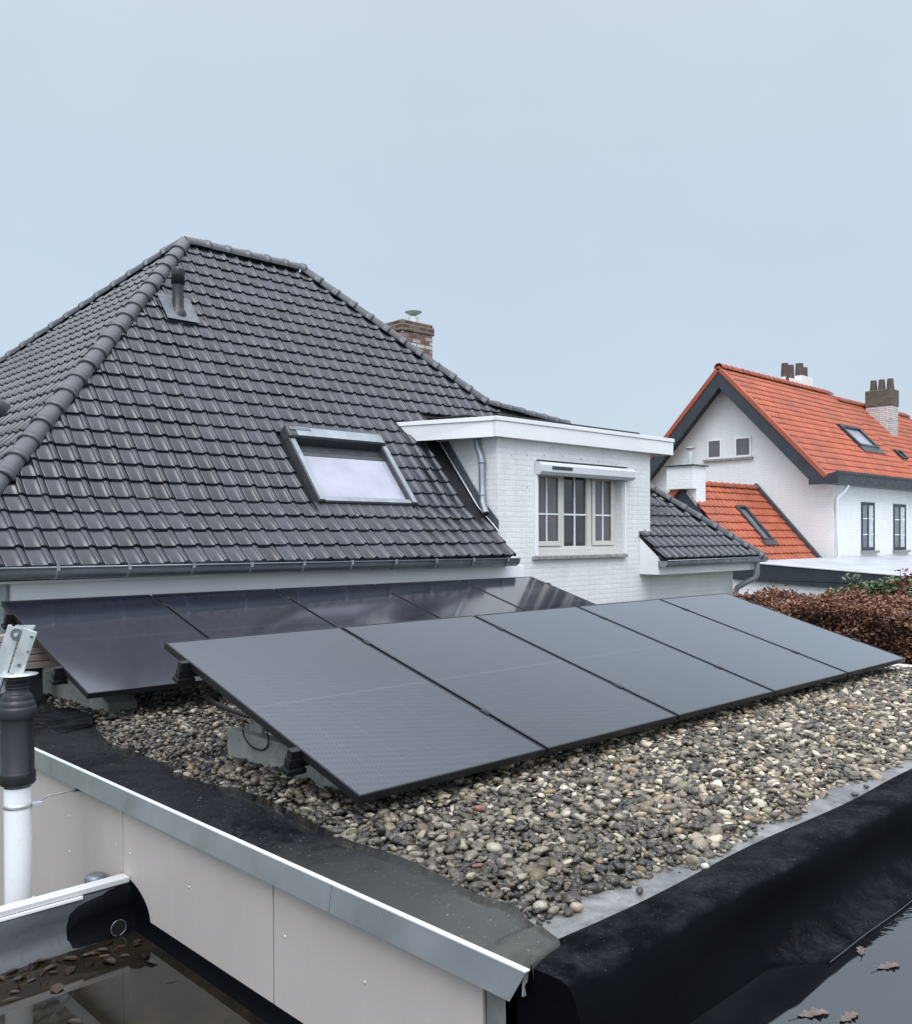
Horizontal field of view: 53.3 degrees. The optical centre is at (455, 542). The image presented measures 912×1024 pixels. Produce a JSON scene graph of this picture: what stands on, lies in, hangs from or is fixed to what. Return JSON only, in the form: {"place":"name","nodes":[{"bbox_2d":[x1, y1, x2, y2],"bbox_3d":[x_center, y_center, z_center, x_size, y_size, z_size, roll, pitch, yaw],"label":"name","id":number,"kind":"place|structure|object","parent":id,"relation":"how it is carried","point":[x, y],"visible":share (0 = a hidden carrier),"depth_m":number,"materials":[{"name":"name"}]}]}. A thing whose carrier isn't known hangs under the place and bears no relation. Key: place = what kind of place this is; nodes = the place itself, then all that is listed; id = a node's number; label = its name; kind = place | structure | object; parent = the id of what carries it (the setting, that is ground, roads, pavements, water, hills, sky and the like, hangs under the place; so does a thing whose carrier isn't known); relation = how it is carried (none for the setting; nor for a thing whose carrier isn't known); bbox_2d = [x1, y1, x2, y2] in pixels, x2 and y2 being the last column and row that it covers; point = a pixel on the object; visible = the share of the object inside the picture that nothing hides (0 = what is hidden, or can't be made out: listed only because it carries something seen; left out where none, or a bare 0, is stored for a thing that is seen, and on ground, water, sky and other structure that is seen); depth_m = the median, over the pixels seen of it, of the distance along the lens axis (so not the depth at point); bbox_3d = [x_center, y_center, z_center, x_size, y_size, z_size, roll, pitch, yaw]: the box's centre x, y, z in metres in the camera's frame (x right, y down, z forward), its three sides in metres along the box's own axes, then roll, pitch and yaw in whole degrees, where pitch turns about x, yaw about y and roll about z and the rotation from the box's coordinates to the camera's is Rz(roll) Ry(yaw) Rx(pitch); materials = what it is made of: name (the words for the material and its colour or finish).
{"place":"outdoors","nodes":[
{"label":"outdoors","id":0,"kind":"place"},
{"bbox_2d":[0,236,768,689],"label":"house","id":1,"kind":"structure","parent":0,"point":[184,414],"depth_m":10.35,"materials":[{"name":"black tile"}]},
{"bbox_2d":[532,475,627,559],"bbox_3d":[1.639,-0.383,12.264,2.000,1.192,0.230,-1,0,-44],"label":"window","id":2,"kind":"structure","parent":1,"relation":"in","point":[567,530],"depth_m":12.34,"materials":[{"name":"white glass"}]},
{"bbox_2d":[0,0,911,436],"label":"sky","id":3,"kind":"structure","parent":0,"point":[591,208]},
{"bbox_2d":[43,665,911,925],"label":"gravel","id":4,"kind":"structure","parent":0,"point":[880,699],"depth_m":4.08,"materials":[{"name":"grey gravel"}]},
{"bbox_2d":[201,695,249,718],"bbox_3d":[-1.408,1.053,5.745,0.046,0.045,1.009,0,0,-37],"label":"conduit","id":5,"kind":"object","parent":4,"relation":"on","point":[224,707],"visible":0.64,"depth_m":5.81,"materials":[{"name":"grey plastic"}]},
{"bbox_2d":[228,718,338,788],"bbox_3d":[-0.726,0.989,4.419,0.200,0.294,1.150,-1,0,-44],"label":"ballast block","id":6,"kind":"object","parent":4,"relation":"on","point":[273,753],"depth_m":4.54,"materials":[{"name":"concrete"}]},
{"bbox_2d":[242,716,268,750],"bbox_3d":[-0.957,0.914,4.505,0.058,0.243,0.300,-1,0,-44],"label":"cable","id":7,"kind":"object","parent":6,"relation":"on","point":[249,744],"visible":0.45,"depth_m":4.56,"materials":[{"name":"black rubber"}]},
{"bbox_2d":[280,747,308,776],"bbox_3d":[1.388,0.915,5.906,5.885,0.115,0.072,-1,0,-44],"label":"mounting foot","id":8,"kind":"object","parent":4,"relation":"on","point":[295,764],"visible":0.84,"depth_m":3.87},
{"bbox_2d":[164,627,545,803],"bbox_3d":[-0.543,0.774,4.597,1.160,0.039,1.722,-1,16,-44],"label":"solar panel","id":9,"kind":"object","parent":8,"relation":"on","point":[356,719],"visible":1,"depth_m":4.42,"materials":[{"name":"black glass"}]},
{"bbox_2d":[172,660,197,684],"bbox_3d":[0.708,0.633,6.607,5.885,0.115,0.072,-1,0,-44],"label":"mounting rail","id":10,"kind":"object","parent":9,"relation":"attached to","point":[184,674],"visible":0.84,"depth_m":4.57,"materials":[{"name":"black plastic"}]},
{"bbox_2d":[341,615,676,754],"bbox_3d":[0.287,0.767,5.398,1.160,0.042,1.722,-1,16,-44],"label":"solar panel","id":11,"kind":"object","parent":8,"relation":"on","point":[549,703],"visible":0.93,"depth_m":5.25,"materials":[{"name":"black glass"}]},
{"bbox_2d":[474,606,773,720],"bbox_3d":[1.117,0.759,6.200,1.160,0.039,1.722,-1,16,-44],"label":"solar panel","id":12,"kind":"object","parent":8,"relation":"on","point":[680,685],"visible":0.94,"depth_m":6.07,"materials":[{"name":"black glass"}]},
{"bbox_2d":[577,599,847,695],"bbox_3d":[1.947,0.751,7.002,1.160,0.039,1.722,-1,16,-44],"label":"solar panel","id":13,"kind":"object","parent":8,"relation":"on","point":[777,669],"visible":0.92,"depth_m":6.88,"materials":[{"name":"black glass"}]},
{"bbox_2d":[660,593,905,676],"bbox_3d":[2.778,0.744,7.803,1.160,0.039,1.722,-1,16,-44],"label":"solar panel","id":14,"kind":"object","parent":8,"relation":"on","point":[851,656],"visible":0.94,"depth_m":7.69,"materials":[{"name":"black glass"}]},
{"bbox_2d":[650,363,911,557],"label":"neighbour house","id":15,"kind":"structure","parent":0,"point":[828,472],"depth_m":30.66,"materials":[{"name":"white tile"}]},
{"bbox_2d":[707,439,721,458],"bbox_3d":[8.819,-3.191,31.049,0.035,0.670,0.550,-1,0,-44],"label":"window","id":16,"kind":"structure","parent":15,"relation":"in","point":[714,446],"depth_m":31.05,"materials":[{"name":"grey glass"}]},
{"bbox_2d":[734,436,751,456],"bbox_3d":[9.554,-3.189,30.292,0.035,0.670,0.600,-1,0,-44],"label":"window","id":17,"kind":"structure","parent":15,"relation":"in","point":[742,445],"depth_m":30.28,"materials":[{"name":"grey glass"}]},
{"bbox_2d":[860,502,879,552],"bbox_3d":[13.676,-0.502,30.072,1.380,1.690,0.160,-1,0,-44],"label":"window","id":18,"kind":"structure","parent":15,"relation":"in","point":[868,509],"depth_m":30.01,"materials":[{"name":"glass"}]},
{"bbox_2d":[893,504,910,552],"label":"window","id":19,"kind":"structure","parent":15,"relation":"in","point":[900,511],"depth_m":31.95,"materials":[{"name":"glass"}]},
{"label":"ground","id":20,"kind":"structure","parent":0,"visible":0},
{"bbox_2d":[0,871,135,973],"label":"roof","id":21,"kind":"structure","parent":20,"relation":"on","point":[96,907],"depth_m":3.89,"materials":[{"name":"metal"}]},
{"bbox_2d":[0,931,267,1023],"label":"rain water","id":22,"kind":"structure","parent":21,"relation":"on","point":[125,990],"depth_m":3.47,"materials":[{"name":"brown liquid"}]},
{"bbox_2d":[0,939,175,1022],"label":"leaf litter","id":23,"kind":"object","parent":22,"relation":"on","point":[58,987],"visible":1,"depth_m":3.71,"materials":[{"name":"brown plant"}]},
{"bbox_2d":[0,664,911,1023],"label":"flat roof","id":24,"kind":"structure","parent":20,"relation":"on","point":[266,910],"depth_m":3.16,"materials":[{"name":"black rubber"}]},
{"bbox_2d":[0,634,53,700],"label":"timber stack","id":25,"kind":"object","parent":24,"relation":"on","point":[39,659],"visible":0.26,"depth_m":6.35,"materials":[{"name":"brown wood"}]},
{"bbox_2d":[0,676,79,904],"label":"vent pipe","id":26,"kind":"object","parent":24,"relation":"attached to","point":[18,710],"visible":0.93,"depth_m":3.99,"materials":[{"name":"white plastic"}]},
{"bbox_2d":[0,624,37,691],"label":"mast bracket","id":27,"kind":"object","parent":26,"relation":"attached to","point":[25,635],"visible":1,"depth_m":4.03,"materials":[{"name":"metal"}]},
{"bbox_2d":[43,671,136,715],"bbox_3d":[-2.578,1.039,6.357,0.200,0.183,1.150,-1,0,-44],"label":"ballast block","id":28,"kind":"object","parent":24,"relation":"on","point":[108,704],"depth_m":6.08,"materials":[{"name":"concrete"}]},
{"bbox_2d":[1,594,207,698],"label":"solar panel","id":29,"kind":"object","parent":28,"relation":"on","point":[99,647],"visible":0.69,"depth_m":6.37,"materials":[{"name":"black glass"}]},
{"bbox_2d":[1,613,17,629],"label":"mounting rail","id":30,"kind":"object","parent":29,"relation":"attached to","point":[8,619],"visible":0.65,"depth_m":6.47,"materials":[{"name":"black plastic"}]},
{"bbox_2d":[49,666,67,684],"bbox_3d":[-0.400,0.823,7.750,5.885,0.115,0.072,-1,0,-43],"label":"mounting rail","id":31,"kind":"object","parent":29,"relation":"attached to","point":[59,677],"visible":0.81,"depth_m":5.76,"materials":[{"name":"black plastic"}]},
{"bbox_2d":[152,589,333,638],"bbox_3d":[-1.511,0.674,7.265,1.160,0.041,1.722,-1,17,-43],"label":"solar panel","id":32,"kind":"object","parent":31,"relation":"on","point":[214,614],"visible":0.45,"depth_m":7.46,"materials":[{"name":"black glass"}]},
{"bbox_2d":[274,584,437,627],"bbox_3d":[-0.664,0.667,8.049,1.160,0.041,1.722,-1,17,-43],"label":"solar panel","id":33,"kind":"object","parent":31,"relation":"on","point":[340,606],"visible":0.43,"depth_m":8.25,"materials":[{"name":"black glass"}]},
{"bbox_2d":[375,580,523,617],"bbox_3d":[0.183,0.659,8.833,1.160,0.041,1.722,-1,17,-43],"label":"solar panel","id":34,"kind":"object","parent":31,"relation":"on","point":[448,598],"visible":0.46,"depth_m":9.04,"materials":[{"name":"black glass"}]},
{"bbox_2d":[460,576,594,610],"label":"solar panel","id":35,"kind":"object","parent":31,"relation":"on","point":[527,593],"visible":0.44,"depth_m":9.83,"materials":[{"name":"black glass"}]},
{"bbox_2d":[569,902,582,911],"bbox_3d":[0.370,1.120,2.795,0.037,0.029,0.038,-1,0,-44],"label":"pebble","id":36,"kind":"object","parent":24,"relation":"on","point":[577,906],"visible":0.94,"depth_m":2.78,"materials":[{"name":"beige stone"}]},
{"bbox_2d":[636,886,642,893],"bbox_3d":[0.592,1.121,2.932,0.035,0.021,0.028,-1,0,-44],"label":"pebble","id":37,"kind":"object","parent":24,"relation":"on","point":[639,889],"visible":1,"depth_m":2.92,"materials":[{"name":"grey stone"}]},
{"bbox_2d":[701,863,709,868],"bbox_3d":[0.861,1.119,3.145,0.028,0.022,0.031,-1,0,-44],"label":"pebble","id":38,"kind":"object","parent":24,"relation":"on","point":[705,866],"visible":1,"depth_m":3.14,"materials":[{"name":"white stone"}]},
{"bbox_2d":[745,831,754,837],"bbox_3d":[1.122,1.114,3.474,0.037,0.025,0.036,-1,0,-44],"label":"pebble","id":39,"kind":"object","parent":24,"relation":"on","point":[749,834],"visible":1,"depth_m":3.46,"materials":[{"name":"beige stone"}]},
{"bbox_2d":[851,792,858,796],"bbox_3d":[1.759,1.111,4.014,0.028,0.020,0.030,-1,0,-44],"label":"pebble","id":40,"kind":"object","parent":24,"relation":"on","point":[855,794],"visible":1,"depth_m":4.01,"materials":[{"name":"grey stone"}]},
{"bbox_2d":[657,447,821,559],"bbox_3d":[8.191,0.633,28.232,4.930,6.940,4.366,-1,0,-44],"label":"annex","id":41,"kind":"object","parent":20,"relation":"on","point":[744,511],"visible":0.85,"depth_m":27.34,"materials":[{"name":"orange tile"}]},
{"bbox_2d":[732,581,911,664],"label":"hedge","id":42,"kind":"object","parent":20,"relation":"on","point":[879,621],"visible":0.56,"depth_m":11.12,"materials":[{"name":"brown plant"}]},
{"bbox_2d":[733,555,911,612],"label":"extension","id":43,"kind":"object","parent":20,"relation":"on","point":[807,576],"visible":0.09,"depth_m":23.09,"materials":[{"name":"metal"}]},
{"bbox_2d":[842,572,862,593],"bbox_3d":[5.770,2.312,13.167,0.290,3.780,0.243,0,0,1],"label":"sprig","id":44,"kind":"object","parent":20,"relation":"on","point":[852,579],"visible":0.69,"depth_m":13.18,"materials":[{"name":"green plant"}]},
{"bbox_2d":[821,575,911,597],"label":"shrub","id":45,"kind":"object","parent":20,"relation":"on","point":[873,587],"visible":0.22,"depth_m":13.41,"materials":[{"name":"green plant"}]},
{"bbox_2d":[889,568,911,610],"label":"sapling","id":46,"kind":"object","parent":20,"relation":"on","point":[901,581],"visible":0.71,"depth_m":12.58,"materials":[{"name":"red plant"}]},
{"bbox_3d":[5.565,2.806,4.272,10.100,2.900,4.370,-1,0,-44],"label":"lower roof","id":47,"kind":"object","parent":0,"visible":0},
{"bbox_2d":[690,904,911,1023],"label":"water pool","id":48,"kind":"structure","parent":47,"relation":"on","point":[865,988],"depth_m":2.77,"materials":[{"name":"grey liquid"}]},
{"bbox_2d":[788,1007,828,1016],"bbox_3d":[1.021,1.359,2.628,0.131,0.009,0.043,0,0,-12],"label":"fallen leaf","id":49,"kind":"object","parent":48,"relation":"on","point":[812,1012],"visible":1,"depth_m":2.63,"materials":[{"name":"brown plant"}]},
{"bbox_2d":[835,1011,857,1021],"bbox_3d":[1.121,1.359,2.605,0.104,0.009,0.038,-1,0,-44],"label":"fallen leaf","id":50,"kind":"object","parent":48,"relation":"on","point":[848,1016],"visible":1,"depth_m":2.61,"materials":[{"name":"brown plant"}]},
{"bbox_2d":[856,946,864,955],"bbox_3d":[1.346,1.356,3.022,0.029,0.008,0.088,0,0,20],"label":"fallen leaf","id":51,"kind":"object","parent":48,"relation":"on","point":[861,949],"visible":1,"depth_m":3.03,"materials":[{"name":"brown plant"}]},
{"bbox_2d":[877,961,899,968],"bbox_3d":[1.377,1.356,2.916,0.113,0.009,0.037,0,0,-18],"label":"fallen leaf","id":52,"kind":"object","parent":48,"relation":"on","point":[887,965],"visible":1,"depth_m":2.92,"materials":[{"name":"brown plant"}]}
]}

